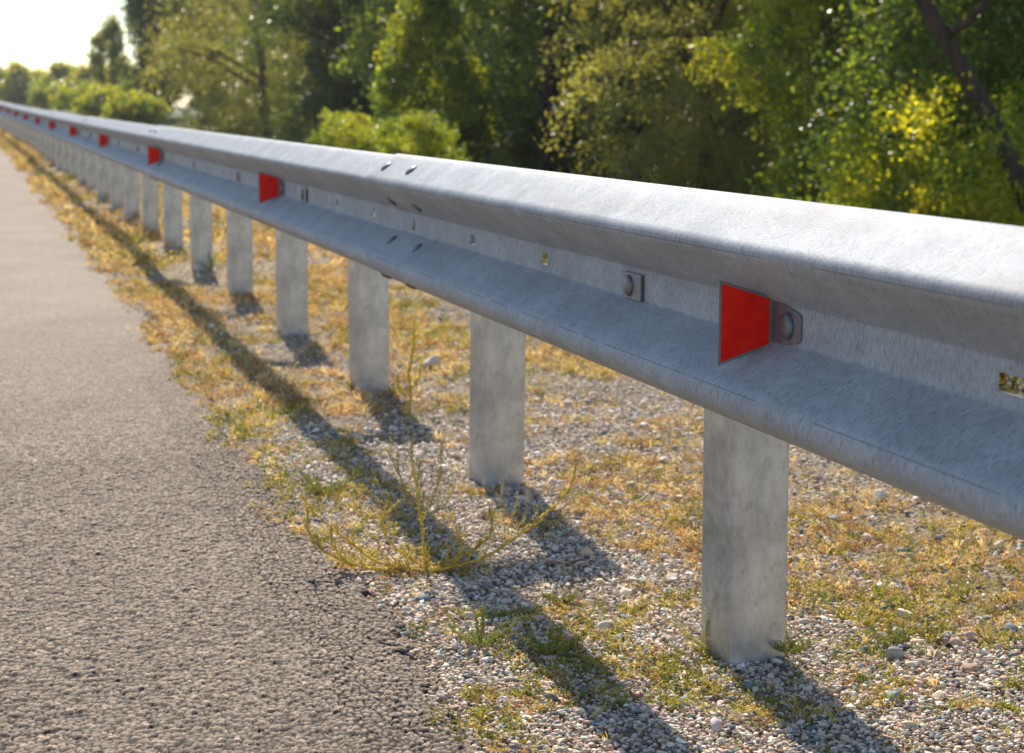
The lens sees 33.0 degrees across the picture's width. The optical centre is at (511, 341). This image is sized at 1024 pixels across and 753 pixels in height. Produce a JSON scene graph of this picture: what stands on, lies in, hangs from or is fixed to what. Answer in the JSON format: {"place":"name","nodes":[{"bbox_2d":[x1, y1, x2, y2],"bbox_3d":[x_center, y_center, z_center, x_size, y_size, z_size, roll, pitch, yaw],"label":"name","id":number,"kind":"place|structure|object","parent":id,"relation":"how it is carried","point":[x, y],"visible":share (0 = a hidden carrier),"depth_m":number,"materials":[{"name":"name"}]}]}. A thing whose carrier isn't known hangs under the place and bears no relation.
{"place":"outdoors","nodes":[
{"label":"outdoors","id":0,"kind":"place"},
{"bbox_2d":[0,0,380,106],"label":"sky","id":1,"kind":"structure","parent":0,"point":[34,33],"materials":[{"name":"white"}]},
{"bbox_2d":[0,150,485,752],"bbox_3d":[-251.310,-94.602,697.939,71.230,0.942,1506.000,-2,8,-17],"label":"road","id":2,"kind":"structure","parent":0,"point":[164,588],"depth_m":3.41,"materials":[{"name":"grey asphalt"}]},
{"bbox_2d":[0,107,1023,752],"bbox_3d":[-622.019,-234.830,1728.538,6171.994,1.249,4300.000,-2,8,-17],"label":"ground","id":3,"kind":"structure","parent":0,"point":[216,279],"depth_m":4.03,"materials":[{"name":"grey gravel"}]},
{"bbox_2d":[0,65,9,100],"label":"tree","id":4,"kind":"object","parent":3,"relation":"on","point":[2,74],"visible":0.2,"depth_m":141.68,"materials":[{"name":"green plant"}]},
{"bbox_2d":[0,60,38,106],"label":"tree","id":5,"kind":"object","parent":3,"relation":"on","point":[14,87],"visible":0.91,"depth_m":137.29,"materials":[{"name":"green plant"}]},
{"bbox_2d":[28,66,48,107],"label":"tree","id":6,"kind":"object","parent":3,"relation":"on","point":[36,73],"visible":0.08,"depth_m":152.06,"materials":[{"name":"green plant"}]},
{"bbox_2d":[25,77,72,110],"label":"shrub","id":7,"kind":"object","parent":3,"relation":"on","point":[40,92],"visible":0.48,"depth_m":95.11,"materials":[{"name":"green plant"}]},
{"bbox_2d":[37,61,76,110],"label":"tree","id":8,"kind":"object","parent":3,"relation":"on","point":[59,71],"visible":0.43,"depth_m":133.36,"materials":[{"name":"green plant"}]},
{"bbox_2d":[47,79,95,112],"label":"shrub","id":9,"kind":"object","parent":3,"relation":"on","point":[64,99],"visible":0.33,"depth_m":81.33,"materials":[{"name":"green plant"}]},
{"bbox_2d":[61,62,95,109],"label":"tree","id":10,"kind":"object","parent":3,"relation":"on","point":[82,74],"visible":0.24,"depth_m":129.13,"materials":[{"name":"green plant"}]},
{"bbox_2d":[71,80,138,118],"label":"shrub","id":11,"kind":"object","parent":3,"relation":"on","point":[89,106],"visible":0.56,"depth_m":69.16,"materials":[{"name":"green plant"}]},
{"bbox_2d":[82,13,130,90],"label":"tree","id":12,"kind":"object","parent":3,"relation":"on","point":[113,47],"visible":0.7,"depth_m":78.56,"materials":[{"name":"green plant"}]},
{"bbox_2d":[90,58,137,91],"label":"tree","id":13,"kind":"object","parent":3,"relation":"on","point":[118,81],"visible":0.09,"depth_m":119.25,"materials":[{"name":"green plant"}]},
{"bbox_2d":[98,87,171,124],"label":"shrub","id":14,"kind":"object","parent":3,"relation":"on","point":[133,107],"visible":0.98,"depth_m":63.51,"materials":[{"name":"green plant"}]},
{"bbox_2d":[117,0,187,117],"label":"tree","id":15,"kind":"object","parent":3,"relation":"on","point":[135,14],"visible":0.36,"depth_m":74.79,"materials":[{"name":"green plant"}]},
{"bbox_2d":[151,0,239,118],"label":"tree","id":16,"kind":"object","parent":3,"relation":"on","point":[192,103],"visible":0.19,"depth_m":73.43,"materials":[{"name":"green plant"}]},
{"bbox_2d":[184,0,285,115],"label":"tree","id":17,"kind":"object","parent":3,"relation":"on","point":[229,74],"visible":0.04,"depth_m":84.76,"materials":[{"name":"green plant"}]},
{"bbox_2d":[129,0,349,135],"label":"willow tree","id":18,"kind":"object","parent":3,"relation":"on","point":[216,69],"visible":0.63,"depth_m":54.30,"materials":[{"name":"green plant"}]},
{"bbox_2d":[214,0,349,125],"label":"tree","id":19,"kind":"object","parent":3,"relation":"on","point":[245,54],"visible":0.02,"depth_m":66.81,"materials":[{"name":"green plant"}]},
{"bbox_2d":[227,0,349,137],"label":"willow tree","id":20,"kind":"object","parent":3,"relation":"on","point":[294,87],"visible":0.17,"depth_m":50.90,"materials":[{"name":"green plant"}]},
{"bbox_2d":[241,0,404,145],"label":"tree","id":21,"kind":"object","parent":3,"relation":"on","point":[333,94],"visible":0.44,"depth_m":42.66,"materials":[{"name":"green plant"}]},
{"bbox_2d":[292,466,363,494],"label":"creeping plant","id":22,"kind":"object","parent":3,"relation":"on","point":[316,487],"visible":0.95,"depth_m":4.19,"materials":[{"name":"green plant"}]},
{"bbox_2d":[305,106,412,152],"bbox_3d":[-1.777,-2.115,19.237,1.481,1.018,1.454,3,8,19],"label":"shrub","id":23,"kind":"object","parent":3,"relation":"on","point":[354,129],"visible":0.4,"depth_m":18.99,"materials":[{"name":"green plant"}]},
{"bbox_2d":[281,0,475,140],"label":"tree","id":24,"kind":"object","parent":3,"relation":"on","point":[316,4],"visible":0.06,"depth_m":41.91,"materials":[{"name":"green plant"}]},
{"bbox_2d":[359,426,455,520],"bbox_3d":[-0.237,0.300,3.950,0.225,0.218,0.080,2,8,10],"label":"weed","id":25,"kind":"object","parent":3,"relation":"on","point":[419,465],"visible":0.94,"depth_m":3.94,"materials":[{"name":"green plant"}]},
{"bbox_2d":[395,324,424,416],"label":"weed","id":26,"kind":"object","parent":3,"relation":"on","point":[410,387],"visible":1,"depth_m":5.25,"materials":[{"name":"green plant"}]},
{"bbox_2d":[351,107,470,161],"bbox_3d":[-1.109,-2.056,18.880,1.114,1.008,1.332,5,9,32],"label":"shrub","id":27,"kind":"object","parent":3,"relation":"on","point":[425,131],"visible":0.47,"depth_m":18.68,"materials":[{"name":"green plant"}]},
{"bbox_2d":[422,354,439,367],"bbox_3d":[-0.297,0.074,6.296,0.052,0.049,0.075,3,8,22],"label":"stone","id":28,"kind":"object","parent":3,"relation":"on","point":[429,360],"visible":0.84,"depth_m":6.28,"materials":[{"name":"grey stone"}]},
{"bbox_2d":[366,0,506,162],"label":"tree","id":29,"kind":"object","parent":3,"relation":"on","point":[455,76],"visible":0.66,"depth_m":22.32,"materials":[{"name":"green plant"}]},
{"bbox_2d":[298,460,576,573],"bbox_3d":[-0.154,0.354,3.490,0.572,0.232,0.147,0,8,-1],"label":"weed","id":30,"kind":"object","parent":3,"relation":"on","point":[453,562],"visible":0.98,"depth_m":3.49,"materials":[{"name":"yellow plant"}]},
{"bbox_2d":[435,461,447,501],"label":"dry stalk","id":31,"kind":"object","parent":3,"relation":"on","point":[440,483],"visible":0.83,"depth_m":4.14,"materials":[{"name":"beige plant"}]},
{"bbox_2d":[329,0,592,161],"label":"tree","id":32,"kind":"object","parent":3,"relation":"on","point":[369,27],"visible":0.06,"depth_m":35.26,"materials":[{"name":"green plant"}]},
{"bbox_2d":[446,605,522,646],"bbox_3d":[-0.060,0.500,3.001,0.143,0.062,0.124,6,9,34],"label":"creeping plant","id":33,"kind":"object","parent":3,"relation":"on","point":[489,639],"visible":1,"depth_m":3.00,"materials":[{"name":"green plant"}]},
{"bbox_2d":[481,582,494,590],"bbox_3d":[-0.047,0.479,3.383,0.026,0.019,0.018,-3,7,-34],"label":"stone","id":34,"kind":"object","parent":3,"relation":"on","point":[485,585],"visible":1,"depth_m":3.38,"materials":[{"name":"grey stone"}]},
{"bbox_2d":[478,474,532,539],"bbox_3d":[-0.015,0.361,3.764,0.119,0.146,0.039,0,8,-2],"label":"weed","id":35,"kind":"object","parent":3,"relation":"on","point":[513,513],"visible":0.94,"depth_m":3.76,"materials":[{"name":"green plant"}]},
{"bbox_2d":[0,101,1023,669],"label":"guardrail","id":36,"kind":"object","parent":3,"relation":"on","point":[886,347],"visible":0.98,"depth_m":2.85,"materials":[{"name":"metal"}]},
{"bbox_2d":[0,128,1023,752],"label":"ground cover","id":37,"kind":"object","parent":3,"relation":"on","point":[22,154],"visible":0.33,"depth_m":4.18,"materials":[{"name":"yellow plant"}]},
{"bbox_2d":[458,5,601,142],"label":"tree","id":38,"kind":"object","parent":3,"relation":"on","point":[495,122],"depth_m":41.28,"materials":[{"name":"green plant"}]},
{"bbox_2d":[391,0,680,177],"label":"tree","id":39,"kind":"object","parent":3,"relation":"on","point":[512,11],"visible":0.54,"depth_m":25.54,"materials":[{"name":"green plant"}]},
{"bbox_2d":[510,616,587,654],"bbox_3d":[0.064,0.509,2.954,0.113,0.065,0.132,-2,8,-17],"label":"creeping plant","id":40,"kind":"object","parent":3,"relation":"on","point":[555,648],"visible":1,"depth_m":2.96,"materials":[{"name":"green plant"}]},
{"bbox_2d":[538,586,578,604],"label":"creeping plant","id":41,"kind":"object","parent":3,"relation":"on","point":[569,596],"visible":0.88,"depth_m":3.28,"materials":[{"name":"green plant"}]},
{"bbox_2d":[463,0,684,173],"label":"tree","id":42,"kind":"object","parent":3,"relation":"on","point":[517,50],"visible":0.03,"depth_m":29.94,"materials":[{"name":"green plant"}]},
{"bbox_2d":[567,613,580,618],"bbox_3d":[0.116,0.509,3.195,0.035,0.014,0.019,2,11,-40],"label":"stone","id":43,"kind":"object","parent":3,"relation":"on","point":[570,615],"visible":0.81,"depth_m":3.19,"materials":[{"name":"grey stone"}]},
{"bbox_2d":[511,0,748,175],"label":"tree","id":44,"kind":"object","parent":3,"relation":"on","point":[649,81],"visible":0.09,"depth_m":28.36,"materials":[{"name":"green plant"}]},
{"bbox_2d":[635,578,646,585],"bbox_3d":[0.256,0.475,3.417,0.022,0.017,0.030,5,9,32],"label":"stone","id":45,"kind":"object","parent":3,"relation":"on","point":[643,581],"visible":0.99,"depth_m":3.41,"materials":[{"name":"beige stone"}]},
{"bbox_2d":[690,499,702,516],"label":"creeping plant","id":46,"kind":"object","parent":3,"relation":"on","point":[698,515],"visible":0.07,"depth_m":3.94,"materials":[{"name":"green plant"}]},
{"bbox_2d":[531,0,891,194],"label":"willow tree","id":47,"kind":"object","parent":3,"relation":"on","point":[705,151],"visible":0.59,"depth_m":18.22,"materials":[{"name":"green plant"}]},
{"bbox_2d":[671,607,774,650],"bbox_3d":[0.367,0.497,2.970,0.190,0.092,0.052,1,8,9],"label":"weed","id":48,"kind":"object","parent":3,"relation":"on","point":[692,638],"visible":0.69,"depth_m":2.97,"materials":[{"name":"green plant"}]},
{"bbox_2d":[616,0,903,168],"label":"tree","id":49,"kind":"object","parent":3,"relation":"on","point":[673,62],"visible":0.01,"depth_m":27.40,"materials":[{"name":"green plant"}]},
{"bbox_2d":[632,0,928,193],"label":"willow tree","id":50,"kind":"object","parent":3,"relation":"on","point":[731,7],"visible":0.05,"depth_m":19.94,"materials":[{"name":"green plant"}]},
{"bbox_2d":[773,628,821,653],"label":"creeping plant","id":51,"kind":"object","parent":3,"relation":"on","point":[791,647],"visible":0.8,"depth_m":2.97,"materials":[{"name":"green plant"}]},
{"bbox_2d":[676,0,965,209],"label":"tree","id":52,"kind":"object","parent":3,"relation":"on","point":[782,181],"visible":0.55,"depth_m":15.45,"materials":[{"name":"green plant"}]},
{"bbox_2d":[840,564,850,613],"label":"dry stalk","id":53,"kind":"object","parent":3,"relation":"on","point":[844,571],"visible":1,"depth_m":3.21,"materials":[{"name":"beige plant"}]},
{"bbox_2d":[717,0,1023,195],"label":"tree","id":54,"kind":"object","parent":3,"relation":"on","point":[899,137],"visible":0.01,"depth_m":23.84,"materials":[{"name":"green plant"}]},
{"bbox_2d":[873,490,885,503],"bbox_3d":[0.879,0.373,4.143,0.023,0.037,0.037,-5,10,-36],"label":"stone","id":55,"kind":"object","parent":3,"relation":"on","point":[880,494],"visible":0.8,"depth_m":4.14,"materials":[{"name":"grey stone"}]},
{"bbox_2d":[883,518,893,597],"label":"dry stalk","id":56,"kind":"object","parent":3,"relation":"on","point":[887,559],"visible":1,"depth_m":3.29,"materials":[{"name":"beige plant"}]},
{"bbox_2d":[755,0,1023,213],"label":"leaning tree","id":57,"kind":"object","parent":3,"relation":"on","point":[1002,27],"visible":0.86,"depth_m":12.48,"materials":[{"name":"green plant"}]},
{"bbox_2d":[863,614,915,647],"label":"creeping plant","id":58,"kind":"object","parent":3,"relation":"on","point":[895,638],"visible":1,"depth_m":3.04,"materials":[{"name":"green plant"}]},
{"bbox_2d":[886,646,904,660],"bbox_3d":[0.654,0.535,2.968,0.035,0.024,0.026,-6,5,-22],"label":"stone","id":59,"kind":"object","parent":3,"relation":"on","point":[893,652],"visible":0.99,"depth_m":2.96,"materials":[{"name":"grey stone"}]},
{"bbox_2d":[781,0,1023,222],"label":"tree","id":60,"kind":"object","parent":3,"relation":"on","point":[907,117],"visible":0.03,"depth_m":17.55,"materials":[{"name":"green plant"}]},
{"bbox_2d":[793,59,1023,226],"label":"shrub","id":61,"kind":"object","parent":3,"relation":"on","point":[997,203],"visible":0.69,"depth_m":12.22,"materials":[{"name":"green plant"}]},
{"bbox_2d":[857,0,1019,191],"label":"tree","id":62,"kind":"object","parent":3,"relation":"on","point":[905,54],"visible":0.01,"depth_m":22.57,"materials":[{"name":"green plant"}]},
{"bbox_2d":[939,631,957,638],"bbox_3d":[0.780,0.527,3.083,0.033,0.016,0.035,1,8,2],"label":"stone","id":63,"kind":"object","parent":3,"relation":"on","point":[950,635],"visible":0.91,"depth_m":3.07,"materials":[{"name":"grey stone"}]},
{"bbox_2d":[954,556,965,608],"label":"dry stalk","id":64,"kind":"object","parent":3,"relation":"on","point":[958,593],"visible":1,"depth_m":3.27,"materials":[{"name":"beige plant"}]}
]}

